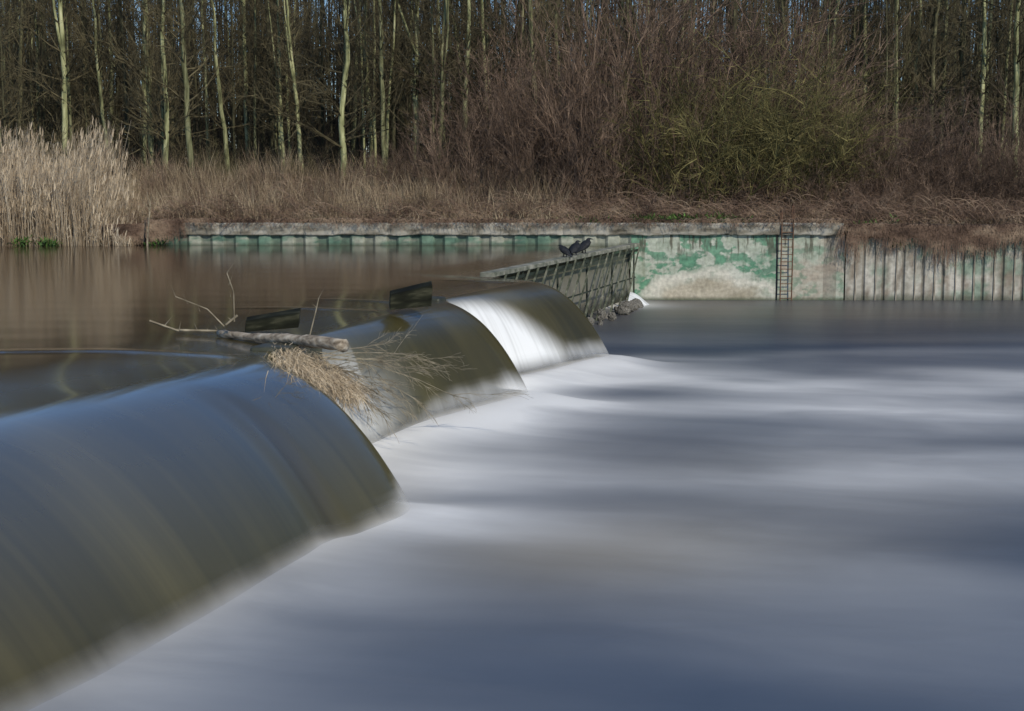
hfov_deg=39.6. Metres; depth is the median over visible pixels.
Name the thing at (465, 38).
bare tree
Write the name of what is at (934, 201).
leafless bush
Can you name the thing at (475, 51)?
bare tree
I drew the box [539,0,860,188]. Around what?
leafless bush
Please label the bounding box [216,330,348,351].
driftwood log
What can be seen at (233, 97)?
bare tree
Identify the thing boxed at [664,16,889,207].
leafless bush
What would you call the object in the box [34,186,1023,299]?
ground
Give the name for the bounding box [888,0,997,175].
bare tree
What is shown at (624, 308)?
rock
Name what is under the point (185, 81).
bare tree
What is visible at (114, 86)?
bare tree
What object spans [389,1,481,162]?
bare tree
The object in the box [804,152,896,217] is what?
leafless bush
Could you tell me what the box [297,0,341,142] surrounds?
bare tree
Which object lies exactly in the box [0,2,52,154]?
bare tree
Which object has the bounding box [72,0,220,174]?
bare tree
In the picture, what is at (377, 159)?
leafless bush
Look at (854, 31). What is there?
bare tree
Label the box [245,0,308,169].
bare tree
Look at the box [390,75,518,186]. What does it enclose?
leafless bush
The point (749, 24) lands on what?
bare tree
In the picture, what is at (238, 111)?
bare tree
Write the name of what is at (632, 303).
rock
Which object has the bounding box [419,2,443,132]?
bare tree
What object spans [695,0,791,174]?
bare tree
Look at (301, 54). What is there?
bare tree
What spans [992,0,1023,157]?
bare tree
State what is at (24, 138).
leafless bush
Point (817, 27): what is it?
bare tree
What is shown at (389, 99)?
bare tree
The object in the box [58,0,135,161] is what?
bare tree
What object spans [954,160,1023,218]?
leafless bush
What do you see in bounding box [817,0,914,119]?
bare tree
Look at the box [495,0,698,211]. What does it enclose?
leafless bush
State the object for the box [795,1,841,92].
bare tree
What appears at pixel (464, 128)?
leafless bush
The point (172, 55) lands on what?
bare tree
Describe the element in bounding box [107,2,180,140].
bare tree
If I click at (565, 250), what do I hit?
cormorant
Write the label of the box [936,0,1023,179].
bare tree
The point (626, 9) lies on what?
bare tree
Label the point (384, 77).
bare tree
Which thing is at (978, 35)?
bare tree
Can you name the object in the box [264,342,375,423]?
dry grass tuft
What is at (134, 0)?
sky
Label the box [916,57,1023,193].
leafless bush
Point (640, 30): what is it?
bare tree
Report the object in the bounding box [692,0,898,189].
leafless bush
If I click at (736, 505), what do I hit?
river water
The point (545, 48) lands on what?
bare tree
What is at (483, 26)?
bare tree
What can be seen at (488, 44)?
bare tree
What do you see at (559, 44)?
bare tree
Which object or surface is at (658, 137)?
leafless bush
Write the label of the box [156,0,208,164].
bare tree
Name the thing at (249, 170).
leafless bush
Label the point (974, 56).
bare tree
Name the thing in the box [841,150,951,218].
leafless bush
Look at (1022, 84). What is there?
bare tree
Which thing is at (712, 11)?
bare tree
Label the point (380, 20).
bare tree
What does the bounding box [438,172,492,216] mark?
leafless bush
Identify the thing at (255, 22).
bare tree
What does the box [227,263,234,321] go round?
driftwood stick
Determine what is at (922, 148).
leafless bush
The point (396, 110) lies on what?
bare tree
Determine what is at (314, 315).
driftwood stick
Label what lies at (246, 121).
bare tree
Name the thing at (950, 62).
bare tree
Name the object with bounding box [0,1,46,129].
bare tree
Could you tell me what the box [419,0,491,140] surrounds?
bare tree
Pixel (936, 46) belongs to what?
bare tree
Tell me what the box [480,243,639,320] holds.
debris rack
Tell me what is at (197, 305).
driftwood stick
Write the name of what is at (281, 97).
bare tree
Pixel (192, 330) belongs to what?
driftwood stick
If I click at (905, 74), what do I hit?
bare tree
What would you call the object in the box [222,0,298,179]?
bare tree
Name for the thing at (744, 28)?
bare tree
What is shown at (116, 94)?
bare tree
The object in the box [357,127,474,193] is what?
leafless bush
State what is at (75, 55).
bare tree
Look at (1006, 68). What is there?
bare tree
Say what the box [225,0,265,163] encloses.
bare tree
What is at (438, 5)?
bare tree
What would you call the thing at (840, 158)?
leafless bush
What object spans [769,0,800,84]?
bare tree
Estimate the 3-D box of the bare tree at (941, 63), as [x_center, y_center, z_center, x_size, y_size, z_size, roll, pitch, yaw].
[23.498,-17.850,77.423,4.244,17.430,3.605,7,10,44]
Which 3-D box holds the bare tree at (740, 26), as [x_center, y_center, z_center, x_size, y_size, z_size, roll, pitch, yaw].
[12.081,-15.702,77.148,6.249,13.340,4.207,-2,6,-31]
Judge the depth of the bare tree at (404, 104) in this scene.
71.48 m
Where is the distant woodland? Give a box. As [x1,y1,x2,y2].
[0,0,1023,178]
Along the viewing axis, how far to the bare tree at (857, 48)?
67.35 m
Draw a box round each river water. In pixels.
[0,245,629,706]
[0,299,1023,710]
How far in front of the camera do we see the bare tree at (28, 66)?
71.09 m
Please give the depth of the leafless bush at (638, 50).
57.61 m
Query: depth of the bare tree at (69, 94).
62.83 m
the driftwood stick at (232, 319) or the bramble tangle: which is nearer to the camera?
the driftwood stick at (232, 319)
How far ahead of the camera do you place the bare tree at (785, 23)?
70.79 m
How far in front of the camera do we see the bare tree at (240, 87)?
74.94 m
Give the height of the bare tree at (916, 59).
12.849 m
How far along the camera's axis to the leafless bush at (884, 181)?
54.96 m
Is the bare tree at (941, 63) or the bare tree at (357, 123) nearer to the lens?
the bare tree at (941, 63)
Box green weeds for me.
[7,212,903,247]
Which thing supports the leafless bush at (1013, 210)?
on the ground at (869, 236)
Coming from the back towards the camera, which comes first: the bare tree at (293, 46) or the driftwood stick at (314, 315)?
the bare tree at (293, 46)
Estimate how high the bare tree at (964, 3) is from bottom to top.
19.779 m
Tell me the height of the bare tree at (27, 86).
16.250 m
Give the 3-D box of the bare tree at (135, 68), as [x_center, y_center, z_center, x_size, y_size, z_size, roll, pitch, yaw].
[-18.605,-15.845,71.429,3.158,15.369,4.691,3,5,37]
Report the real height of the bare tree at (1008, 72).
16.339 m
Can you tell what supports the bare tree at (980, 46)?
on the ground at (869, 236)
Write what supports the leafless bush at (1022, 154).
on the ground at (869, 236)
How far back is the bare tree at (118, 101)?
67.57 m
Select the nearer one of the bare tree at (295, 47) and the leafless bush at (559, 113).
the leafless bush at (559, 113)
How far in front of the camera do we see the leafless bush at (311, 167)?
59.26 m
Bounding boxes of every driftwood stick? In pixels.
[149,317,180,331]
[172,288,223,325]
[176,323,217,331]
[225,314,237,324]
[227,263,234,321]
[309,285,325,334]
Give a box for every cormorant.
[558,245,572,256]
[568,240,580,254]
[575,238,591,253]
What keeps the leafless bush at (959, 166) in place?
on the ground at (869, 236)
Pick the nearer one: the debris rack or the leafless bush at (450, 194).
the debris rack
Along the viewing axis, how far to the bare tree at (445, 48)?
59.36 m
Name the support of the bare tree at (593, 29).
on the ground at (869, 236)
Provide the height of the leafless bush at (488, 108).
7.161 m
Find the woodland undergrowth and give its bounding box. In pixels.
[1,40,1023,189]
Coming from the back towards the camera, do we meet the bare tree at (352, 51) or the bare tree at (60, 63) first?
the bare tree at (60, 63)
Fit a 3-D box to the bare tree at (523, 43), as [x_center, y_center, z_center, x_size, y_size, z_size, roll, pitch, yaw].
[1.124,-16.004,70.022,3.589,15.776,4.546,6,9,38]
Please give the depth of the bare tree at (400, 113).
67.88 m
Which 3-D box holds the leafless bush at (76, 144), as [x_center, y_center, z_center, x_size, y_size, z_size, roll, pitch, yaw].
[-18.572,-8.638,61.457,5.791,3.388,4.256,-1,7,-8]
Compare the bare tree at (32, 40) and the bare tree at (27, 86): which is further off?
the bare tree at (32, 40)
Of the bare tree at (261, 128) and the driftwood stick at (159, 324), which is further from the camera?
the bare tree at (261, 128)
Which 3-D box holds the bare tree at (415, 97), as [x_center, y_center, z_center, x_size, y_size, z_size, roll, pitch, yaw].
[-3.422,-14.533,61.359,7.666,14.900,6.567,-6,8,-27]
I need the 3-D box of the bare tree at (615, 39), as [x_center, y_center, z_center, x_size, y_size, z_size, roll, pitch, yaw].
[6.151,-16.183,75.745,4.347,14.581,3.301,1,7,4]
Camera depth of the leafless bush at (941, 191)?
54.26 m
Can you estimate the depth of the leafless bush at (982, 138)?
57.21 m
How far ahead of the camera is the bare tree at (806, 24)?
81.09 m
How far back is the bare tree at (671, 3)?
64.81 m
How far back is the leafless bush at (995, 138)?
56.95 m
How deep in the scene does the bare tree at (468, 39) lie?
60.45 m
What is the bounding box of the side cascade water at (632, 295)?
[628,292,648,305]
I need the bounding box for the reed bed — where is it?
[0,115,154,245]
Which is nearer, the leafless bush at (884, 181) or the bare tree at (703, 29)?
the leafless bush at (884, 181)
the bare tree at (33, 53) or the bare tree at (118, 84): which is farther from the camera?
the bare tree at (118, 84)
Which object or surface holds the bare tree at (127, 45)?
on the ground at (869, 236)
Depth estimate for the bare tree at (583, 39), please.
74.07 m
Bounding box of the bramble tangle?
[96,160,1023,271]
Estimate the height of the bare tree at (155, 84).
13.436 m
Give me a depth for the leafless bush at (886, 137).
57.30 m
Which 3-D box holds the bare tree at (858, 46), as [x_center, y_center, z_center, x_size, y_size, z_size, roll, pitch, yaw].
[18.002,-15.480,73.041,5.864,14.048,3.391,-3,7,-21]
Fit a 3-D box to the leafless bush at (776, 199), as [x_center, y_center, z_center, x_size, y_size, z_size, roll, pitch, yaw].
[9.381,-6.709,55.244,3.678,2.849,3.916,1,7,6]
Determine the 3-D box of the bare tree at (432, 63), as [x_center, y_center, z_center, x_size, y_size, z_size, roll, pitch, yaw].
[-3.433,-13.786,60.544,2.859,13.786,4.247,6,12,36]
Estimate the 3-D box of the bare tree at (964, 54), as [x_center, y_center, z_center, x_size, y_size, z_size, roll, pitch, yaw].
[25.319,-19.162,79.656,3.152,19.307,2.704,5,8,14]
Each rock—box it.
[587,317,594,324]
[597,308,605,318]
[597,315,603,320]
[607,312,615,320]
[616,302,630,314]
[624,300,635,306]
[636,301,643,307]
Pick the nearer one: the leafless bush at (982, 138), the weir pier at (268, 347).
the weir pier at (268, 347)
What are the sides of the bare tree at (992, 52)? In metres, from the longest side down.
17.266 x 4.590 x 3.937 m
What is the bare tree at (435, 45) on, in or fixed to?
on the ground at (869, 236)
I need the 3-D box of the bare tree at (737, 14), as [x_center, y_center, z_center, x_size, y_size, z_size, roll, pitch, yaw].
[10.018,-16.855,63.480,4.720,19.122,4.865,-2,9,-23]
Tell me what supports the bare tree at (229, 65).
on the ground at (869, 236)
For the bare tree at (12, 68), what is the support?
on the ground at (869, 236)
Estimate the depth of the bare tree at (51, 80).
64.41 m
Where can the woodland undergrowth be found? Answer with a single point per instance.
(330, 154)
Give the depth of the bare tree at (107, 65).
84.61 m
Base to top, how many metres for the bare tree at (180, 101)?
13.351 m
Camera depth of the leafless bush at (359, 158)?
63.11 m
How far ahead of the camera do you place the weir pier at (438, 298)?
28.41 m
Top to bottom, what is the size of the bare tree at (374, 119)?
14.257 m
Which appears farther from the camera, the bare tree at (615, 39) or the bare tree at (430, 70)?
the bare tree at (430, 70)
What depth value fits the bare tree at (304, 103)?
71.50 m
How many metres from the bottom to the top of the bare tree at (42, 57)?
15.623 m
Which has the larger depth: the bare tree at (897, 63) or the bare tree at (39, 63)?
the bare tree at (39, 63)
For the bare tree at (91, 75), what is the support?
on the ground at (869, 236)
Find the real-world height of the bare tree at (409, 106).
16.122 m
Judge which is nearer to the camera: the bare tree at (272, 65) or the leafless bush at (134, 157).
the leafless bush at (134, 157)
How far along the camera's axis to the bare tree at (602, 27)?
83.56 m
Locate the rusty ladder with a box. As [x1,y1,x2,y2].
[779,204,794,300]
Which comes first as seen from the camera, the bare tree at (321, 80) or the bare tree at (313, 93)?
the bare tree at (321, 80)
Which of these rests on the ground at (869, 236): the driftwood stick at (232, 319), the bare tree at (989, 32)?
the bare tree at (989, 32)
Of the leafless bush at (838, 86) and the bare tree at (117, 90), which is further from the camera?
the bare tree at (117, 90)
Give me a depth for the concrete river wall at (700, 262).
51.45 m
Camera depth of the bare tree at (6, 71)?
60.33 m
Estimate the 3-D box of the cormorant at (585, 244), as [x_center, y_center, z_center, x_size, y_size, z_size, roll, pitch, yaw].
[2.235,-3.392,43.898,0.695,0.476,0.406,-5,8,-34]
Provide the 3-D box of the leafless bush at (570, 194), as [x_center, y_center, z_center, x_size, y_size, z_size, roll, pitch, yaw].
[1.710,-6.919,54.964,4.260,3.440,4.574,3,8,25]
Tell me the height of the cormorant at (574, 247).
0.445 m
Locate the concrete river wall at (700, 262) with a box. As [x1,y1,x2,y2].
[146,222,844,299]
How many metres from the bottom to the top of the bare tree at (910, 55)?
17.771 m
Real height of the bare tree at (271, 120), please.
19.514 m
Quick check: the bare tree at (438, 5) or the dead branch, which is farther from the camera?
the bare tree at (438, 5)
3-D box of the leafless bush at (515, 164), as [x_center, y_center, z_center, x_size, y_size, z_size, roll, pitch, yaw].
[1.000,-8.927,55.424,5.803,6.827,7.872,-5,8,-33]
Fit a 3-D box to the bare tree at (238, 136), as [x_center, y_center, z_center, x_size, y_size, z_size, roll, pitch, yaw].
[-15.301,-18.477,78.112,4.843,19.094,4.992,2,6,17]
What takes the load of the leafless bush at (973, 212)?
on the ground at (869, 236)
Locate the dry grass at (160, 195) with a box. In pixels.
[108,137,1023,236]
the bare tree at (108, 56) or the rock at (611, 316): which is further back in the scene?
the bare tree at (108, 56)
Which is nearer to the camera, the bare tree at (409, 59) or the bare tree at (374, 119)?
the bare tree at (374, 119)
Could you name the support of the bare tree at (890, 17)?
on the ground at (869, 236)
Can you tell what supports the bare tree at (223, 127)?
on the ground at (869, 236)
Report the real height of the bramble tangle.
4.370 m
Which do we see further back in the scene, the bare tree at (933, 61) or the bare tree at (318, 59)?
the bare tree at (318, 59)
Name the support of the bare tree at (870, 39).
on the ground at (869, 236)
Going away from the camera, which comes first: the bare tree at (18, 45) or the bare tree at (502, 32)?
the bare tree at (502, 32)
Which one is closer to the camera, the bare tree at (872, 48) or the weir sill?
the weir sill
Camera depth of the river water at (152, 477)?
17.56 m
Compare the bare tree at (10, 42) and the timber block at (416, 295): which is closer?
the timber block at (416, 295)
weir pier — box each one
[250,342,322,390]
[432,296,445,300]
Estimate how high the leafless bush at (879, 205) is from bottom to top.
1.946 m
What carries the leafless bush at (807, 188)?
on the ground at (869, 236)
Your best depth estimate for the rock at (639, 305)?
48.33 m
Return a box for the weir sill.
[580,290,626,314]
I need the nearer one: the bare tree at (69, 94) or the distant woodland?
the bare tree at (69, 94)
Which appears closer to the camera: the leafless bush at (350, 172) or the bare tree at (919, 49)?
the leafless bush at (350, 172)
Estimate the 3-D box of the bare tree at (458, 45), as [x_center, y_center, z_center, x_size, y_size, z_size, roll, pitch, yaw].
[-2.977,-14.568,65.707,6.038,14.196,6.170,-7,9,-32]
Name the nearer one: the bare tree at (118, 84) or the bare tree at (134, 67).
the bare tree at (118, 84)
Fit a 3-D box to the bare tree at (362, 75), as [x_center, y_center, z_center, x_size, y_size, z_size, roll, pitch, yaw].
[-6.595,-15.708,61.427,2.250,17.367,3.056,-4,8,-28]
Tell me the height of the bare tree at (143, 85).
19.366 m
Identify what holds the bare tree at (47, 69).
on the ground at (869, 236)
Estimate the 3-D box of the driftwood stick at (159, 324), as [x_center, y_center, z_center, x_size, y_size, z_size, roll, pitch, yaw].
[-5.123,-0.475,21.003,0.469,0.257,0.038,0,7,0]
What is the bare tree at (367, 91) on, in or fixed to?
on the ground at (869, 236)
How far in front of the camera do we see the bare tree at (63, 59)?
61.48 m
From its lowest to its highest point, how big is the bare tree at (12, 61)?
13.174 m
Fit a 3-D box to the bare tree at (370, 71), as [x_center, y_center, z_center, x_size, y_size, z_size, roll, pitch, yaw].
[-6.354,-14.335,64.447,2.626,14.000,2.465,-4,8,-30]
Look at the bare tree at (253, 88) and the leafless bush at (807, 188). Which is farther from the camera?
the bare tree at (253, 88)
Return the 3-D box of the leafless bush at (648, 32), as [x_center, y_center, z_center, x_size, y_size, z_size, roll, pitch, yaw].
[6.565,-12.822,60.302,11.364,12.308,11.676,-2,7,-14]
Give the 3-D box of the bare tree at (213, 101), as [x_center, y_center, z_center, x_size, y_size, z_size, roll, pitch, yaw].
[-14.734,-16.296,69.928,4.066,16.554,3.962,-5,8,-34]
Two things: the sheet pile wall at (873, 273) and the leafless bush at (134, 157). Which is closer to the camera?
the sheet pile wall at (873, 273)
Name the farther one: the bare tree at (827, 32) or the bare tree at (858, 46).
the bare tree at (858, 46)
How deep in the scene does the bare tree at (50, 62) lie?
87.28 m
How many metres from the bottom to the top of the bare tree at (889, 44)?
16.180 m
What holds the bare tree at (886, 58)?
on the ground at (869, 236)
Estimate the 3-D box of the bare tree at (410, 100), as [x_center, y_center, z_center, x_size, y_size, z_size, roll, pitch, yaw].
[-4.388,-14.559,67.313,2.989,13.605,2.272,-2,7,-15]
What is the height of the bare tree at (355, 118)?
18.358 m
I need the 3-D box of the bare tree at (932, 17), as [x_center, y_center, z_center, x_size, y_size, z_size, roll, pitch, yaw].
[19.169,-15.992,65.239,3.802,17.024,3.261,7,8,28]
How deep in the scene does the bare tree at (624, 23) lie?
71.62 m
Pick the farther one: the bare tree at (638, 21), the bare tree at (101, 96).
the bare tree at (638, 21)
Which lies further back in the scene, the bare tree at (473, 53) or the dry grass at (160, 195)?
the bare tree at (473, 53)
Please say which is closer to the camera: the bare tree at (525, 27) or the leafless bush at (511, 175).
the leafless bush at (511, 175)
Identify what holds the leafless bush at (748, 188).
on the ground at (869, 236)
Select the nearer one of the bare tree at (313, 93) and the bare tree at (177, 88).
the bare tree at (177, 88)
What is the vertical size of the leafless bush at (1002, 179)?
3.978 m
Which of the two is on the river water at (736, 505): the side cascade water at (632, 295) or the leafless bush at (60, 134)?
the side cascade water at (632, 295)
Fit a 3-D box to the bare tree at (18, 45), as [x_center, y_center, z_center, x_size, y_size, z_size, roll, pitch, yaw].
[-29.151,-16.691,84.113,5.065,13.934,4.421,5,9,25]
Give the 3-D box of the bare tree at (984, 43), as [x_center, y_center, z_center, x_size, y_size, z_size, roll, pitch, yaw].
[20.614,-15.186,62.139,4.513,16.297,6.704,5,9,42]
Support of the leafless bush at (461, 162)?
on the ground at (869, 236)
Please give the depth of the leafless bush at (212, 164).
59.46 m
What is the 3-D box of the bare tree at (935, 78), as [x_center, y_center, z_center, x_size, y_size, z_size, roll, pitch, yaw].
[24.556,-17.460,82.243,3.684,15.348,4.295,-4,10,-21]
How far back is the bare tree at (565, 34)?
65.50 m
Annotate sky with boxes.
[50,0,1006,152]
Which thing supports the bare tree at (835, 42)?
on the ground at (869, 236)
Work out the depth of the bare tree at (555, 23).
64.50 m
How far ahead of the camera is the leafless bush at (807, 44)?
58.78 m
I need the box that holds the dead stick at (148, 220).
[144,194,150,245]
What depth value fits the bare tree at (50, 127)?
68.38 m
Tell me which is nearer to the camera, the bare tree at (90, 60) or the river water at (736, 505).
the river water at (736, 505)
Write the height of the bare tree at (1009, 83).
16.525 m
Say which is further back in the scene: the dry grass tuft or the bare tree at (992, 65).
the bare tree at (992, 65)
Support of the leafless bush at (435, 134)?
on the ground at (869, 236)
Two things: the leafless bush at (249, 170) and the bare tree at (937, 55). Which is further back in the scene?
the bare tree at (937, 55)
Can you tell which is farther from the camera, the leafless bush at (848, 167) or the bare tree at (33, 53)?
the bare tree at (33, 53)
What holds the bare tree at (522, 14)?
on the ground at (869, 236)
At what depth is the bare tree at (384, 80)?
71.81 m
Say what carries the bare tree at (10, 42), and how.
on the ground at (869, 236)
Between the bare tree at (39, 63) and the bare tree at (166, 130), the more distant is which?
the bare tree at (39, 63)
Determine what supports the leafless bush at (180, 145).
on the ground at (869, 236)
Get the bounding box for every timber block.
[245,308,300,331]
[389,281,431,309]
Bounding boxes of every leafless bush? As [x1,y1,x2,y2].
[0,98,109,170]
[0,109,56,168]
[14,119,143,171]
[89,130,175,179]
[122,144,179,202]
[132,112,252,176]
[153,143,220,188]
[184,139,255,193]
[206,122,307,181]
[232,150,283,188]
[268,132,339,186]
[290,117,368,179]
[302,150,388,194]
[322,107,459,174]
[341,138,413,192]
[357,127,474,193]
[376,81,507,170]
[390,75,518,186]
[393,62,541,206]
[394,11,578,183]
[414,173,471,217]
[432,0,637,176]
[432,31,586,166]
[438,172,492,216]
[449,0,669,202]
[450,0,789,186]
[458,40,633,202]
[480,143,542,212]
[491,141,601,215]
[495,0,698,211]
[497,0,749,197]
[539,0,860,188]
[543,125,670,214]
[552,0,822,190]
[567,20,739,209]
[573,0,839,212]
[611,9,863,217]
[612,0,921,180]
[630,143,715,211]
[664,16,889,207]
[684,36,921,214]
[687,132,801,216]
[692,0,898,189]
[692,0,904,186]
[712,150,789,218]
[737,22,941,200]
[752,48,922,179]
[755,136,840,219]
[779,90,925,205]
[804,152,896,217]
[811,91,970,209]
[814,56,973,187]
[825,75,984,193]
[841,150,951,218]
[846,181,907,223]
[873,182,959,224]
[879,77,1023,200]
[882,86,1013,213]
[890,142,994,219]
[910,117,1023,211]
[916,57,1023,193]
[934,191,1006,223]
[942,132,1023,215]
[944,82,1023,185]
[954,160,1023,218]
[988,190,1023,223]
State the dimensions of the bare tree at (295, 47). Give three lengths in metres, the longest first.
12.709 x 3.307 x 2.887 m
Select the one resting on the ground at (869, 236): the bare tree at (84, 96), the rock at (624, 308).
the bare tree at (84, 96)
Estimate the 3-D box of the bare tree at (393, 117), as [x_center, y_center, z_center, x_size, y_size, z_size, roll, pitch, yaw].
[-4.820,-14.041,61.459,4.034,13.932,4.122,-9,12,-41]
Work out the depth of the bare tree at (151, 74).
67.11 m
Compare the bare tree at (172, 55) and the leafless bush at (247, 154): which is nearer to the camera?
the leafless bush at (247, 154)
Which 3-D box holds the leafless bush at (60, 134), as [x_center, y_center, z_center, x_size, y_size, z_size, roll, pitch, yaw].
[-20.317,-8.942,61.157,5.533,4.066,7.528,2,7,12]
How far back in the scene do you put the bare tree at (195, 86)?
69.86 m
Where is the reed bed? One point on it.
(41, 198)
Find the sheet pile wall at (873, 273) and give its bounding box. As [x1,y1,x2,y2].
[845,237,1023,299]
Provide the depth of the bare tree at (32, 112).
65.04 m
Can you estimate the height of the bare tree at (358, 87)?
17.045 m
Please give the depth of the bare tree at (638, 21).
72.24 m
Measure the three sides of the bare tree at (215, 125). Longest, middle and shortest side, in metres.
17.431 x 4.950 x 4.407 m
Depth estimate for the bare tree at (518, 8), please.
65.77 m
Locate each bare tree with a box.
[0,0,36,132]
[0,0,37,155]
[0,0,39,147]
[0,0,53,141]
[0,0,82,148]
[0,0,125,165]
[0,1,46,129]
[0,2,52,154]
[0,3,34,123]
[1,0,36,142]
[1,0,59,143]
[1,0,76,148]
[1,0,78,147]
[2,0,54,145]
[6,1,58,158]
[6,1,60,137]
[6,1,93,153]
[7,4,57,153]
[23,0,64,145]
[23,0,100,141]
[27,0,82,150]
[29,0,118,140]
[35,6,70,130]
[38,0,119,152]
[41,6,60,135]
[42,0,159,160]
[47,0,130,146]
[47,0,169,155]
[49,0,136,150]
[50,0,129,147]
[50,8,93,144]
[53,0,121,143]
[56,0,120,154]
[58,0,93,145]
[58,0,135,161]
[72,0,182,168]
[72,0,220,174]
[76,0,165,173]
[78,0,136,160]
[78,0,152,155]
[91,0,130,118]
[98,0,135,162]
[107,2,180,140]
[111,0,224,187]
[114,0,168,160]
[117,1,159,164]
[119,1,231,153]
[122,0,250,181]
[123,0,195,178]
[123,2,197,151]
[124,0,178,133]
[140,0,213,164]
[141,0,263,160]
[151,0,215,172]
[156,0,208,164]
[159,0,229,164]
[172,0,265,177]
[177,0,247,158]
[177,0,267,155]
[180,0,242,157]
[190,0,274,170]
[192,0,270,167]
[196,0,236,144]
[202,0,268,147]
[216,2,308,153]
[218,0,320,170]
[220,0,317,164]
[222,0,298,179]
[223,3,263,157]
[224,0,298,167]
[224,6,243,157]
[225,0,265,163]
[226,0,264,175]
[226,0,338,180]
[229,0,282,179]
[229,1,293,164]
[236,0,317,169]
[239,0,312,166]
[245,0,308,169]
[250,1,325,132]
[253,0,404,189]
[259,0,318,164]
[282,1,314,124]
[289,0,316,128]
[292,0,334,151]
[292,0,350,187]
[294,0,375,169]
[295,0,348,162]
[295,1,337,162]
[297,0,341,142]
[302,0,383,162]
[305,0,383,167]
[305,0,421,164]
[317,0,390,159]
[325,2,431,165]
[328,1,375,158]
[330,0,406,171]
[333,0,434,177]
[333,2,376,162]
[336,0,384,172]
[348,0,398,153]
[349,0,463,159]
[351,0,431,164]
[356,0,442,166]
[359,0,447,150]
[359,0,519,172]
[370,0,446,170]
[371,2,421,122]
[374,0,503,161]
[384,0,434,133]
[386,1,430,160]
[388,0,517,152]
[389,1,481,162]
[396,0,471,159]
[397,0,435,145]
[400,0,459,156]
[404,0,486,170]
[407,0,545,171]
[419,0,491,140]
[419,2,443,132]
[421,0,541,132]
[423,0,588,178]
[423,2,463,131]
[442,0,509,109]
[449,0,491,111]
[453,0,521,141]
[458,0,596,127]
[459,0,487,121]
[459,0,573,129]
[468,0,545,153]
[482,0,603,157]
[483,0,579,144]
[500,0,562,116]
[508,0,564,85]
[509,4,561,124]
[521,0,584,92]
[523,0,567,132]
[537,0,585,103]
[537,0,587,116]
[548,0,642,185]
[549,0,619,81]
[573,0,609,153]
[576,0,620,83]
[591,0,695,101]
[602,0,669,106]
[607,1,637,158]
[613,0,704,135]
[615,0,669,86]
[632,2,665,112]
[640,0,713,78]
[672,0,728,84]
[676,0,727,95]
[688,0,740,91]
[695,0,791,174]
[696,0,785,126]
[715,0,758,92]
[720,0,785,100]
[726,0,838,99]
[728,0,758,85]
[737,0,802,81]
[738,0,787,81]
[753,0,777,87]
[757,0,815,100]
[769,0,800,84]
[769,1,791,96]
[781,0,905,94]
[785,0,872,101]
[787,0,849,92]
[795,0,874,93]
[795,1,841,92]
[799,0,816,83]
[800,0,851,165]
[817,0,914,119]
[817,0,1009,176]
[819,0,884,117]
[820,0,892,142]
[836,1,891,135]
[849,0,891,154]
[850,1,892,114]
[853,0,932,170]
[857,0,975,139]
[862,0,962,165]
[869,0,981,170]
[870,0,914,134]
[873,0,909,115]
[873,0,1016,174]
[875,0,954,156]
[879,2,927,155]
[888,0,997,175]
[888,3,969,148]
[889,0,967,155]
[892,0,1023,157]
[920,0,974,150]
[920,6,969,119]
[922,3,961,153]
[923,0,970,151]
[933,0,1023,166]
[936,0,996,164]
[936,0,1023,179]
[937,0,1008,158]
[938,3,981,156]
[940,1,999,154]
[948,0,1023,153]
[949,0,1013,143]
[951,0,1023,178]
[953,0,1023,155]
[966,2,1005,163]
[975,1,1023,178]
[986,0,1013,140]
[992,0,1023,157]
[993,0,1023,158]
[994,0,1023,138]
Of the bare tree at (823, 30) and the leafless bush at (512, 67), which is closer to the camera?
the leafless bush at (512, 67)
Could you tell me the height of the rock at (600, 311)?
0.450 m
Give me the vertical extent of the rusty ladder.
3.674 m
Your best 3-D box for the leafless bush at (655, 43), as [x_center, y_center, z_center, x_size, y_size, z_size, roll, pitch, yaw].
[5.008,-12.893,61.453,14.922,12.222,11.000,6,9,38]
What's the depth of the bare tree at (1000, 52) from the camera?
67.03 m
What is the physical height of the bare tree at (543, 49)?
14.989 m
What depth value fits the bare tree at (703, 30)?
72.04 m
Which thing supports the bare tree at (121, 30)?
on the ground at (869, 236)
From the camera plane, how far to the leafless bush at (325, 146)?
62.94 m
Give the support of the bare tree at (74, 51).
on the ground at (869, 236)
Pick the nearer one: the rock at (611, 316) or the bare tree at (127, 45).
the rock at (611, 316)
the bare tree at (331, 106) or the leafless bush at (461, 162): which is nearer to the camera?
the leafless bush at (461, 162)
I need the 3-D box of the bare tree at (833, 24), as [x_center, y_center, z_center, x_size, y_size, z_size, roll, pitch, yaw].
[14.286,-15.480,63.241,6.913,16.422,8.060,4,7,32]
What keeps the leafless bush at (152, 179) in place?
on the ground at (869, 236)
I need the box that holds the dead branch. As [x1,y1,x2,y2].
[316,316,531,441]
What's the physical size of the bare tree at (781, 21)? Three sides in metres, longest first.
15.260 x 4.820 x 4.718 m
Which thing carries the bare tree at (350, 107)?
on the ground at (869, 236)
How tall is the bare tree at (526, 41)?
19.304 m
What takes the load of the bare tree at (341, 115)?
on the ground at (869, 236)
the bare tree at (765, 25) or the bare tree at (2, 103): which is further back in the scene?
the bare tree at (765, 25)
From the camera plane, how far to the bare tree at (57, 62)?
86.06 m
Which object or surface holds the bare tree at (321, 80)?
on the ground at (869, 236)
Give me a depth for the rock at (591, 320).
42.47 m
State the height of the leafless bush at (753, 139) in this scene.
8.751 m
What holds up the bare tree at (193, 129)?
on the ground at (869, 236)
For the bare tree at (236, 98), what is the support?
on the ground at (869, 236)
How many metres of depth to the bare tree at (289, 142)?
66.79 m
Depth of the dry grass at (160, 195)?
54.58 m
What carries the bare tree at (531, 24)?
on the ground at (869, 236)
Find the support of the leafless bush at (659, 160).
on the ground at (869, 236)
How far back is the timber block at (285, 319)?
21.57 m

